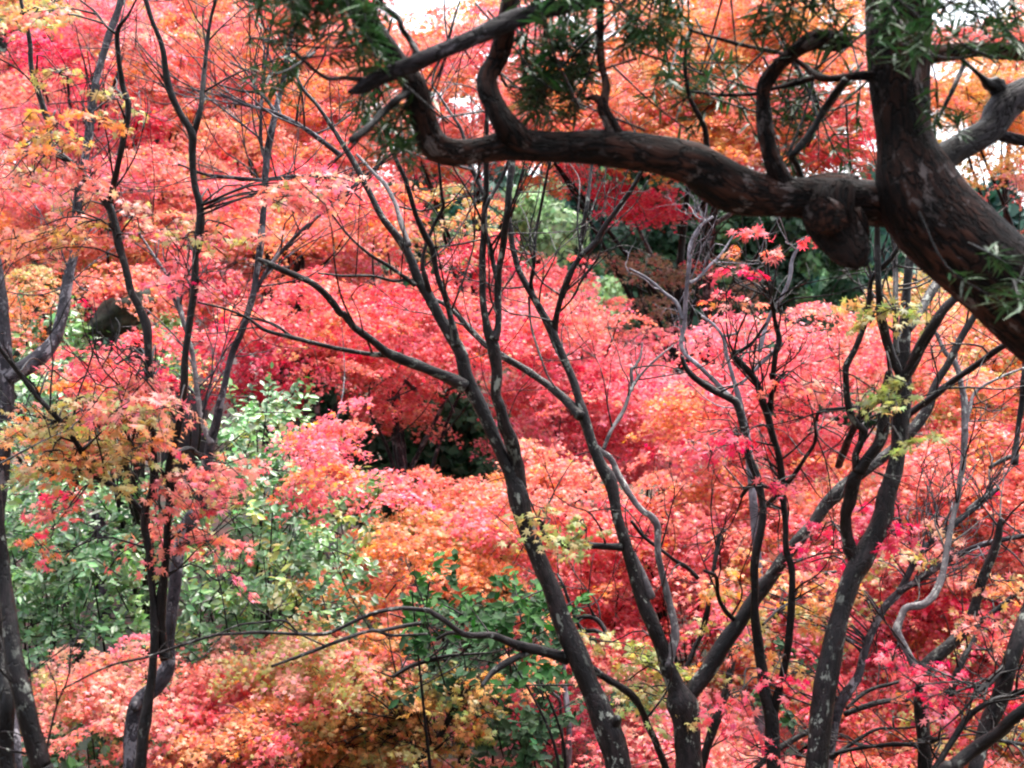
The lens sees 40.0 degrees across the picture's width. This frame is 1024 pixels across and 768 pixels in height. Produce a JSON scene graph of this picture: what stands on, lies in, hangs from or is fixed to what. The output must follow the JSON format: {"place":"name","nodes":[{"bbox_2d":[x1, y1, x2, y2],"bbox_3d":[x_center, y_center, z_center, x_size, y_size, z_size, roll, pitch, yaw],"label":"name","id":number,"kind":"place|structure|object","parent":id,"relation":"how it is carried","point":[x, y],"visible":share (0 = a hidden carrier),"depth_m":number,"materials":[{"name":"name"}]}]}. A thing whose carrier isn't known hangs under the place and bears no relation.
{"place":"outdoors","nodes":[
{"label":"outdoors","id":0,"kind":"place"},
{"bbox_2d":[2,0,1023,205],"label":"sky","id":1,"kind":"structure","parent":0,"point":[403,6],"materials":[{"name":"white"}]},
{"bbox_2d":[5,329,1023,767],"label":"ground","id":2,"kind":"structure","parent":0,"point":[219,627],"depth_m":17.09,"materials":[{"name":"brown plant"}]},
{"bbox_2d":[3,250,82,582],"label":"tree","id":3,"kind":"object","parent":2,"relation":"on","point":[45,284],"visible":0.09,"depth_m":16.02,"materials":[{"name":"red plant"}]},
{"bbox_2d":[0,4,93,477],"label":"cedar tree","id":4,"kind":"object","parent":2,"relation":"on","point":[9,67],"visible":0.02,"depth_m":25.30,"materials":[{"name":"plant"}]},
{"bbox_2d":[0,386,109,767],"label":"maple tree","id":5,"kind":"object","parent":2,"relation":"on","point":[18,708],"visible":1,"depth_m":5.48,"materials":[{"name":"brown plant"}]},
{"bbox_2d":[0,0,187,589],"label":"background maple","id":6,"kind":"object","parent":2,"relation":"on","point":[95,28],"visible":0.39,"depth_m":15.98,"materials":[{"name":"red plant"}]},
{"bbox_2d":[0,348,193,766],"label":"green bush","id":7,"kind":"object","parent":2,"relation":"on","point":[81,570],"visible":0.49,"depth_m":9.89,"materials":[{"name":"green plant"}]},
{"bbox_2d":[4,259,197,672],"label":"background maple","id":8,"kind":"object","parent":2,"relation":"on","point":[116,289],"visible":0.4,"depth_m":12.39,"materials":[{"name":"orange plant"}]},
{"bbox_2d":[11,289,213,671],"bbox_3d":[-3.589,1.127,12.494,1.857,3.980,2.927,0,0,-10],"label":"green bush","id":9,"kind":"object","parent":2,"relation":"on","point":[70,328],"visible":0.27,"depth_m":12.20,"materials":[{"name":"green plant"}]},
{"bbox_2d":[0,325,228,677],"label":"background maple","id":10,"kind":"object","parent":2,"relation":"on","point":[132,339],"visible":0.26,"depth_m":9.92,"materials":[{"name":"red plant"}]},
{"bbox_2d":[85,288,156,337],"bbox_3d":[-3.428,-0.624,12.290,0.574,0.443,0.552,0,0,37],"label":"mossy rock","id":11,"kind":"object","parent":2,"relation":"on","point":[123,316],"visible":0.67,"depth_m":12.14,"materials":[{"name":"stone"}]},
{"bbox_2d":[0,0,243,521],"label":"mottled tree","id":12,"kind":"object","parent":2,"relation":"on","point":[10,378],"visible":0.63,"depth_m":9.66,"materials":[{"name":"grey plant"}]},
{"bbox_2d":[0,0,254,512],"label":"background maple","id":13,"kind":"object","parent":2,"relation":"on","point":[7,95],"visible":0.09,"depth_m":21.24,"materials":[{"name":"red plant"}]},
{"bbox_2d":[0,140,255,620],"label":"background maple","id":14,"kind":"object","parent":2,"relation":"on","point":[9,219],"visible":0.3,"depth_m":14.75,"materials":[{"name":"red plant"}]},
{"bbox_2d":[0,0,283,567],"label":"background maple","id":15,"kind":"object","parent":2,"relation":"on","point":[186,31],"visible":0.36,"depth_m":17.20,"materials":[{"name":"red plant"}]},
{"bbox_2d":[0,0,395,767],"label":"maple tree","id":16,"kind":"object","parent":2,"relation":"on","point":[140,398],"visible":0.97,"depth_m":6.81,"materials":[{"name":"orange plant"}]},
{"bbox_2d":[161,131,261,477],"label":"maple tree","id":17,"kind":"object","parent":2,"relation":"on","point":[186,439],"depth_m":27.20,"materials":[{"name":"red plant"}]},
{"bbox_2d":[19,613,407,767],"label":"background maple","id":18,"kind":"object","parent":2,"relation":"on","point":[234,713],"visible":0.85,"depth_m":8.46,"materials":[{"name":"orange plant"}]},
{"bbox_2d":[21,617,432,767],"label":"green bush","id":19,"kind":"object","parent":2,"relation":"on","point":[73,762],"visible":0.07,"depth_m":9.33,"materials":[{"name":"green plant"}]},
{"bbox_2d":[0,0,527,767],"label":"maple tree","id":20,"kind":"object","parent":2,"relation":"on","point":[166,670],"visible":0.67,"depth_m":7.65,"materials":[{"name":"brown plant"}]},
{"bbox_2d":[116,142,415,635],"bbox_3d":[-2.539,0.246,14.402,3.286,5.805,4.464,0,0,0],"label":"background maple","id":21,"kind":"object","parent":2,"relation":"on","point":[274,224],"visible":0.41,"depth_m":13.80,"materials":[{"name":"red plant"}]},
{"bbox_2d":[152,362,385,765],"bbox_3d":[-1.787,1.550,10.302,1.712,3.425,2.991,0,0,-6],"label":"green bush","id":22,"kind":"object","parent":2,"relation":"on","point":[300,560],"visible":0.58,"depth_m":9.77,"materials":[{"name":"green plant"}]},
{"bbox_2d":[128,0,453,461],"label":"background maple","id":23,"kind":"object","parent":2,"relation":"on","point":[395,247],"visible":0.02,"depth_m":19.75,"materials":[{"name":"red plant"}]},
{"bbox_2d":[153,265,442,610],"bbox_3d":[-1.849,1.092,11.204,2.258,4.400,6.046,0,0,-8],"label":"background maple","id":24,"kind":"object","parent":2,"relation":"on","point":[318,325],"visible":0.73,"depth_m":11.43,"materials":[{"name":"red plant"}]},
{"bbox_2d":[256,341,346,554],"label":"tree","id":25,"kind":"object","parent":2,"relation":"on","point":[326,396],"visible":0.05,"depth_m":18.39,"materials":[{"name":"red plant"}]},
{"bbox_2d":[146,0,478,572],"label":"background maple","id":26,"kind":"object","parent":2,"relation":"on","point":[318,91],"visible":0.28,"depth_m":16.83,"materials":[{"name":"red plant"}]},
{"bbox_2d":[174,244,506,526],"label":"background maple","id":27,"kind":"object","parent":2,"relation":"on","point":[360,280],"visible":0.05,"depth_m":20.17,"materials":[{"name":"red plant"}]},
{"bbox_2d":[276,621,445,767],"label":"background maple","id":28,"kind":"object","parent":2,"relation":"on","point":[380,646],"visible":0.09,"depth_m":9.34,"materials":[{"name":"orange plant"}]},
{"bbox_2d":[32,0,699,767],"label":"maple tree","id":29,"kind":"object","parent":2,"relation":"on","point":[606,724],"visible":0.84,"depth_m":6.59,"materials":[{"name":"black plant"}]},
{"bbox_2d":[339,469,394,766],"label":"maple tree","id":30,"kind":"object","parent":2,"relation":"on","point":[364,530],"visible":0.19,"depth_m":10.73,"materials":[{"name":"orange plant"}]},
{"bbox_2d":[277,170,540,658],"bbox_3d":[-0.939,0.567,13.781,2.391,5.408,4.451,0,0,0],"label":"background maple","id":31,"kind":"object","parent":2,"relation":"on","point":[392,410],"visible":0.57,"depth_m":13.32,"materials":[{"name":"red plant"}]},
{"bbox_2d":[294,577,534,767],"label":"young maple","id":32,"kind":"object","parent":2,"relation":"on","point":[375,729],"visible":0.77,"depth_m":8.64,"materials":[{"name":"orange plant"}]},
{"bbox_2d":[314,374,517,533],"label":"cedar tree","id":33,"kind":"object","parent":2,"relation":"on","point":[453,459],"visible":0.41,"depth_m":16.96,"materials":[{"name":"green plant"}]},
{"bbox_2d":[387,164,473,391],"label":"cedar tree","id":34,"kind":"object","parent":2,"relation":"on","point":[449,211],"visible":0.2,"depth_m":35.03,"materials":[{"name":"red plant"}]},
{"bbox_2d":[292,437,648,765],"bbox_3d":[-0.256,1.914,10.398,2.632,3.026,4.030,0,0,0],"label":"background maple","id":35,"kind":"object","parent":2,"relation":"on","point":[464,522],"visible":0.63,"depth_m":10.32,"materials":[{"name":"orange plant"}]},
{"bbox_2d":[356,5,601,408],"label":"background maple","id":36,"kind":"object","parent":2,"relation":"on","point":[477,131],"visible":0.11,"depth_m":17.30,"materials":[{"name":"orange plant"}]},
{"bbox_2d":[389,548,593,767],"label":"camellia","id":37,"kind":"object","parent":2,"relation":"on","point":[546,672],"visible":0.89,"depth_m":7.90,"materials":[{"name":"green plant"}]},
{"bbox_2d":[12,161,1023,382],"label":"wood","id":38,"kind":"object","parent":2,"relation":"on","point":[995,204],"visible":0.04,"depth_m":45.32,"materials":[{"name":"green plant"}]},
{"bbox_2d":[412,638,623,767],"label":"background maple","id":39,"kind":"object","parent":2,"relation":"on","point":[578,744],"visible":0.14,"depth_m":11.98,"materials":[{"name":"orange plant"}]},
{"bbox_2d":[488,174,591,411],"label":"cypress tree","id":40,"kind":"object","parent":2,"relation":"on","point":[553,218],"visible":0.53,"depth_m":29.25,"materials":[{"name":"green plant"}]},
{"bbox_2d":[551,663,571,767],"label":"lichen sapling","id":41,"kind":"object","parent":2,"relation":"on","point":[568,730],"visible":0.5,"depth_m":9.22,"materials":[{"name":"grey plant"}]},
{"bbox_2d":[385,251,764,597],"bbox_3d":[0.789,0.742,14.348,3.826,4.629,4.718,0,0,0],"label":"background maple","id":42,"kind":"object","parent":2,"relation":"on","point":[587,371],"visible":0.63,"depth_m":13.63,"materials":[{"name":"red plant"}]},
{"bbox_2d":[539,127,627,281],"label":"cedar tree","id":43,"kind":"object","parent":2,"relation":"on","point":[572,203],"visible":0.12,"depth_m":37.06,"materials":[{"name":"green plant"}]},
{"bbox_2d":[468,254,715,518],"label":"background maple","id":44,"kind":"object","parent":2,"relation":"on","point":[550,279],"visible":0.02,"depth_m":21.33,"materials":[{"name":"red plant"}]},
{"bbox_2d":[566,273,627,391],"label":"cypress tree","id":45,"kind":"object","parent":2,"relation":"on","point":[608,289],"visible":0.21,"depth_m":27.16,"materials":[{"name":"green plant"}]},
{"bbox_2d":[388,567,845,767],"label":"camellia","id":46,"kind":"object","parent":2,"relation":"on","point":[532,723],"visible":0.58,"depth_m":8.96,"materials":[{"name":"green plant"}]},
{"bbox_2d":[229,0,1023,364],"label":"yew tree","id":47,"kind":"object","parent":2,"relation":"on","point":[943,222],"visible":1,"depth_m":4.28,"materials":[{"name":"green plant"}]},
{"bbox_2d":[592,154,754,359],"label":"cedar tree","id":48,"kind":"object","parent":2,"relation":"on","point":[660,242],"visible":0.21,"depth_m":32.95,"materials":[{"name":"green plant"}]},
{"bbox_2d":[585,249,767,545],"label":"background maple","id":49,"kind":"object","parent":2,"relation":"on","point":[670,280],"visible":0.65,"depth_m":17.57,"materials":[{"name":"red plant"}]},
{"bbox_2d":[481,440,884,735],"bbox_3d":[1.310,1.896,11.050,3.324,2.960,3.490,0,0,0],"label":"background maple","id":50,"kind":"object","parent":2,"relation":"on","point":[688,522],"visible":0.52,"depth_m":10.59,"materials":[{"name":"red plant"}]},
{"bbox_2d":[351,0,1023,554],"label":"background maple","id":51,"kind":"object","parent":2,"relation":"on","point":[439,30],"visible":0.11,"depth_m":18.29,"materials":[{"name":"orange plant"}]},
{"bbox_2d":[359,54,1023,767],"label":"maple tree","id":52,"kind":"object","parent":2,"relation":"on","point":[679,702],"visible":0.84,"depth_m":7.04,"materials":[{"name":"brown plant"}]},
{"bbox_2d":[420,0,980,563],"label":"background maple","id":53,"kind":"object","parent":2,"relation":"on","point":[706,20],"visible":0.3,"depth_m":16.77,"materials":[{"name":"orange plant"}]},
{"bbox_2d":[624,185,805,763],"bbox_3d":[1.370,0.910,9.531,1.227,4.937,0.906,0,0,0],"label":"bare sapling","id":54,"kind":"object","parent":2,"relation":"on","point":[705,372],"visible":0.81,"depth_m":9.48,"materials":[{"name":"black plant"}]},
{"bbox_2d":[441,364,1023,767],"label":"maple tree","id":55,"kind":"object","parent":2,"relation":"on","point":[707,743],"visible":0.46,"depth_m":8.19,"materials":[{"name":"red plant"}]},
{"bbox_2d":[546,471,1022,631],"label":"background maple","id":56,"kind":"object","parent":2,"relation":"on","point":[725,561],"visible":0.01,"depth_m":19.23,"materials":[{"name":"red plant"}]},
{"bbox_2d":[547,674,1023,767],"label":"background maple","id":57,"kind":"object","parent":2,"relation":"on","point":[642,745],"visible":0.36,"depth_m":9.06,"materials":[{"name":"red plant"}]},
{"bbox_2d":[699,204,874,357],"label":"cedar tree","id":58,"kind":"object","parent":2,"relation":"on","point":[796,230],"visible":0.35,"depth_m":32.20,"materials":[{"name":"green plant"}]},
{"bbox_2d":[667,208,912,767],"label":"maple tree","id":59,"kind":"object","parent":2,"relation":"on","point":[742,444],"visible":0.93,"depth_m":6.64,"materials":[{"name":"red plant"}]},
{"bbox_2d":[621,521,991,765],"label":"background maple","id":60,"kind":"object","parent":2,"relation":"on","point":[797,647],"visible":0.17,"depth_m":10.18,"materials":[{"name":"red plant"}]},
{"bbox_2d":[718,510,897,759],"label":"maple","id":61,"kind":"object","parent":2,"relation":"on","point":[808,647],"visible":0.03,"depth_m":11.70,"materials":[{"name":"red plant"}]},
{"bbox_2d":[608,300,1017,709],"bbox_3d":[2.572,1.226,12.011,3.486,4.001,3.591,0,0,0],"label":"background maple","id":62,"kind":"object","parent":2,"relation":"on","point":[686,395],"visible":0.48,"depth_m":11.46,"materials":[{"name":"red plant"}]},
{"bbox_2d":[764,371,879,605],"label":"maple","id":63,"kind":"object","parent":2,"relation":"on","point":[849,423],"visible":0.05,"depth_m":14.33,"materials":[{"name":"red plant"}]},
{"bbox_2d":[629,293,1023,491],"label":"background maple","id":64,"kind":"object","parent":2,"relation":"on","point":[869,325],"visible":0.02,"depth_m":21.43,"materials":[{"name":"red plant"}]},
{"bbox_2d":[679,396,1023,767],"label":"maple tree","id":65,"kind":"object","parent":2,"relation":"on","point":[902,588],"visible":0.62,"depth_m":7.74,"materials":[{"name":"orange plant"}]},
{"bbox_2d":[694,125,1023,767],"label":"maple tree","id":66,"kind":"object","parent":2,"relation":"on","point":[898,397],"visible":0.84,"depth_m":6.34,"materials":[{"name":"brown plant"}]},
{"bbox_2d":[723,277,1023,767],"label":"maple tree","id":67,"kind":"object","parent":2,"relation":"on","point":[970,621],"visible":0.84,"depth_m":6.85,"materials":[{"name":"red plant"}]},
{"bbox_2d":[732,383,1023,767],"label":"background maple","id":68,"kind":"object","parent":2,"relation":"on","point":[1013,488],"visible":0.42,"depth_m":9.72,"materials":[{"name":"red plant"}]},
{"bbox_2d":[765,509,1023,759],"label":"background maple","id":69,"kind":"object","parent":2,"relation":"on","point":[931,635],"visible":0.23,"depth_m":9.58,"materials":[{"name":"red plant"}]},
{"bbox_2d":[785,270,1023,496],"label":"background maple","id":70,"kind":"object","parent":2,"relation":"on","point":[986,374],"visible":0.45,"depth_m":10.80,"materials":[{"name":"orange plant"}]},
{"bbox_2d":[844,0,1023,545],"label":"background maple","id":71,"kind":"object","parent":2,"relation":"on","point":[976,90],"visible":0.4,"depth_m":16.50,"materials":[{"name":"orange plant"}]},
{"bbox_2d":[872,601,1023,767],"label":"maple tree","id":72,"kind":"object","parent":2,"relation":"on","point":[1002,676],"visible":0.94,"depth_m":6.23,"materials":[{"name":"brown plant"}]},
{"bbox_2d":[904,642,1023,767],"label":"maple tree","id":73,"kind":"object","parent":2,"relation":"on","point":[964,757],"visible":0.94,"depth_m":5.61,"materials":[{"name":"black plant"}]}
]}

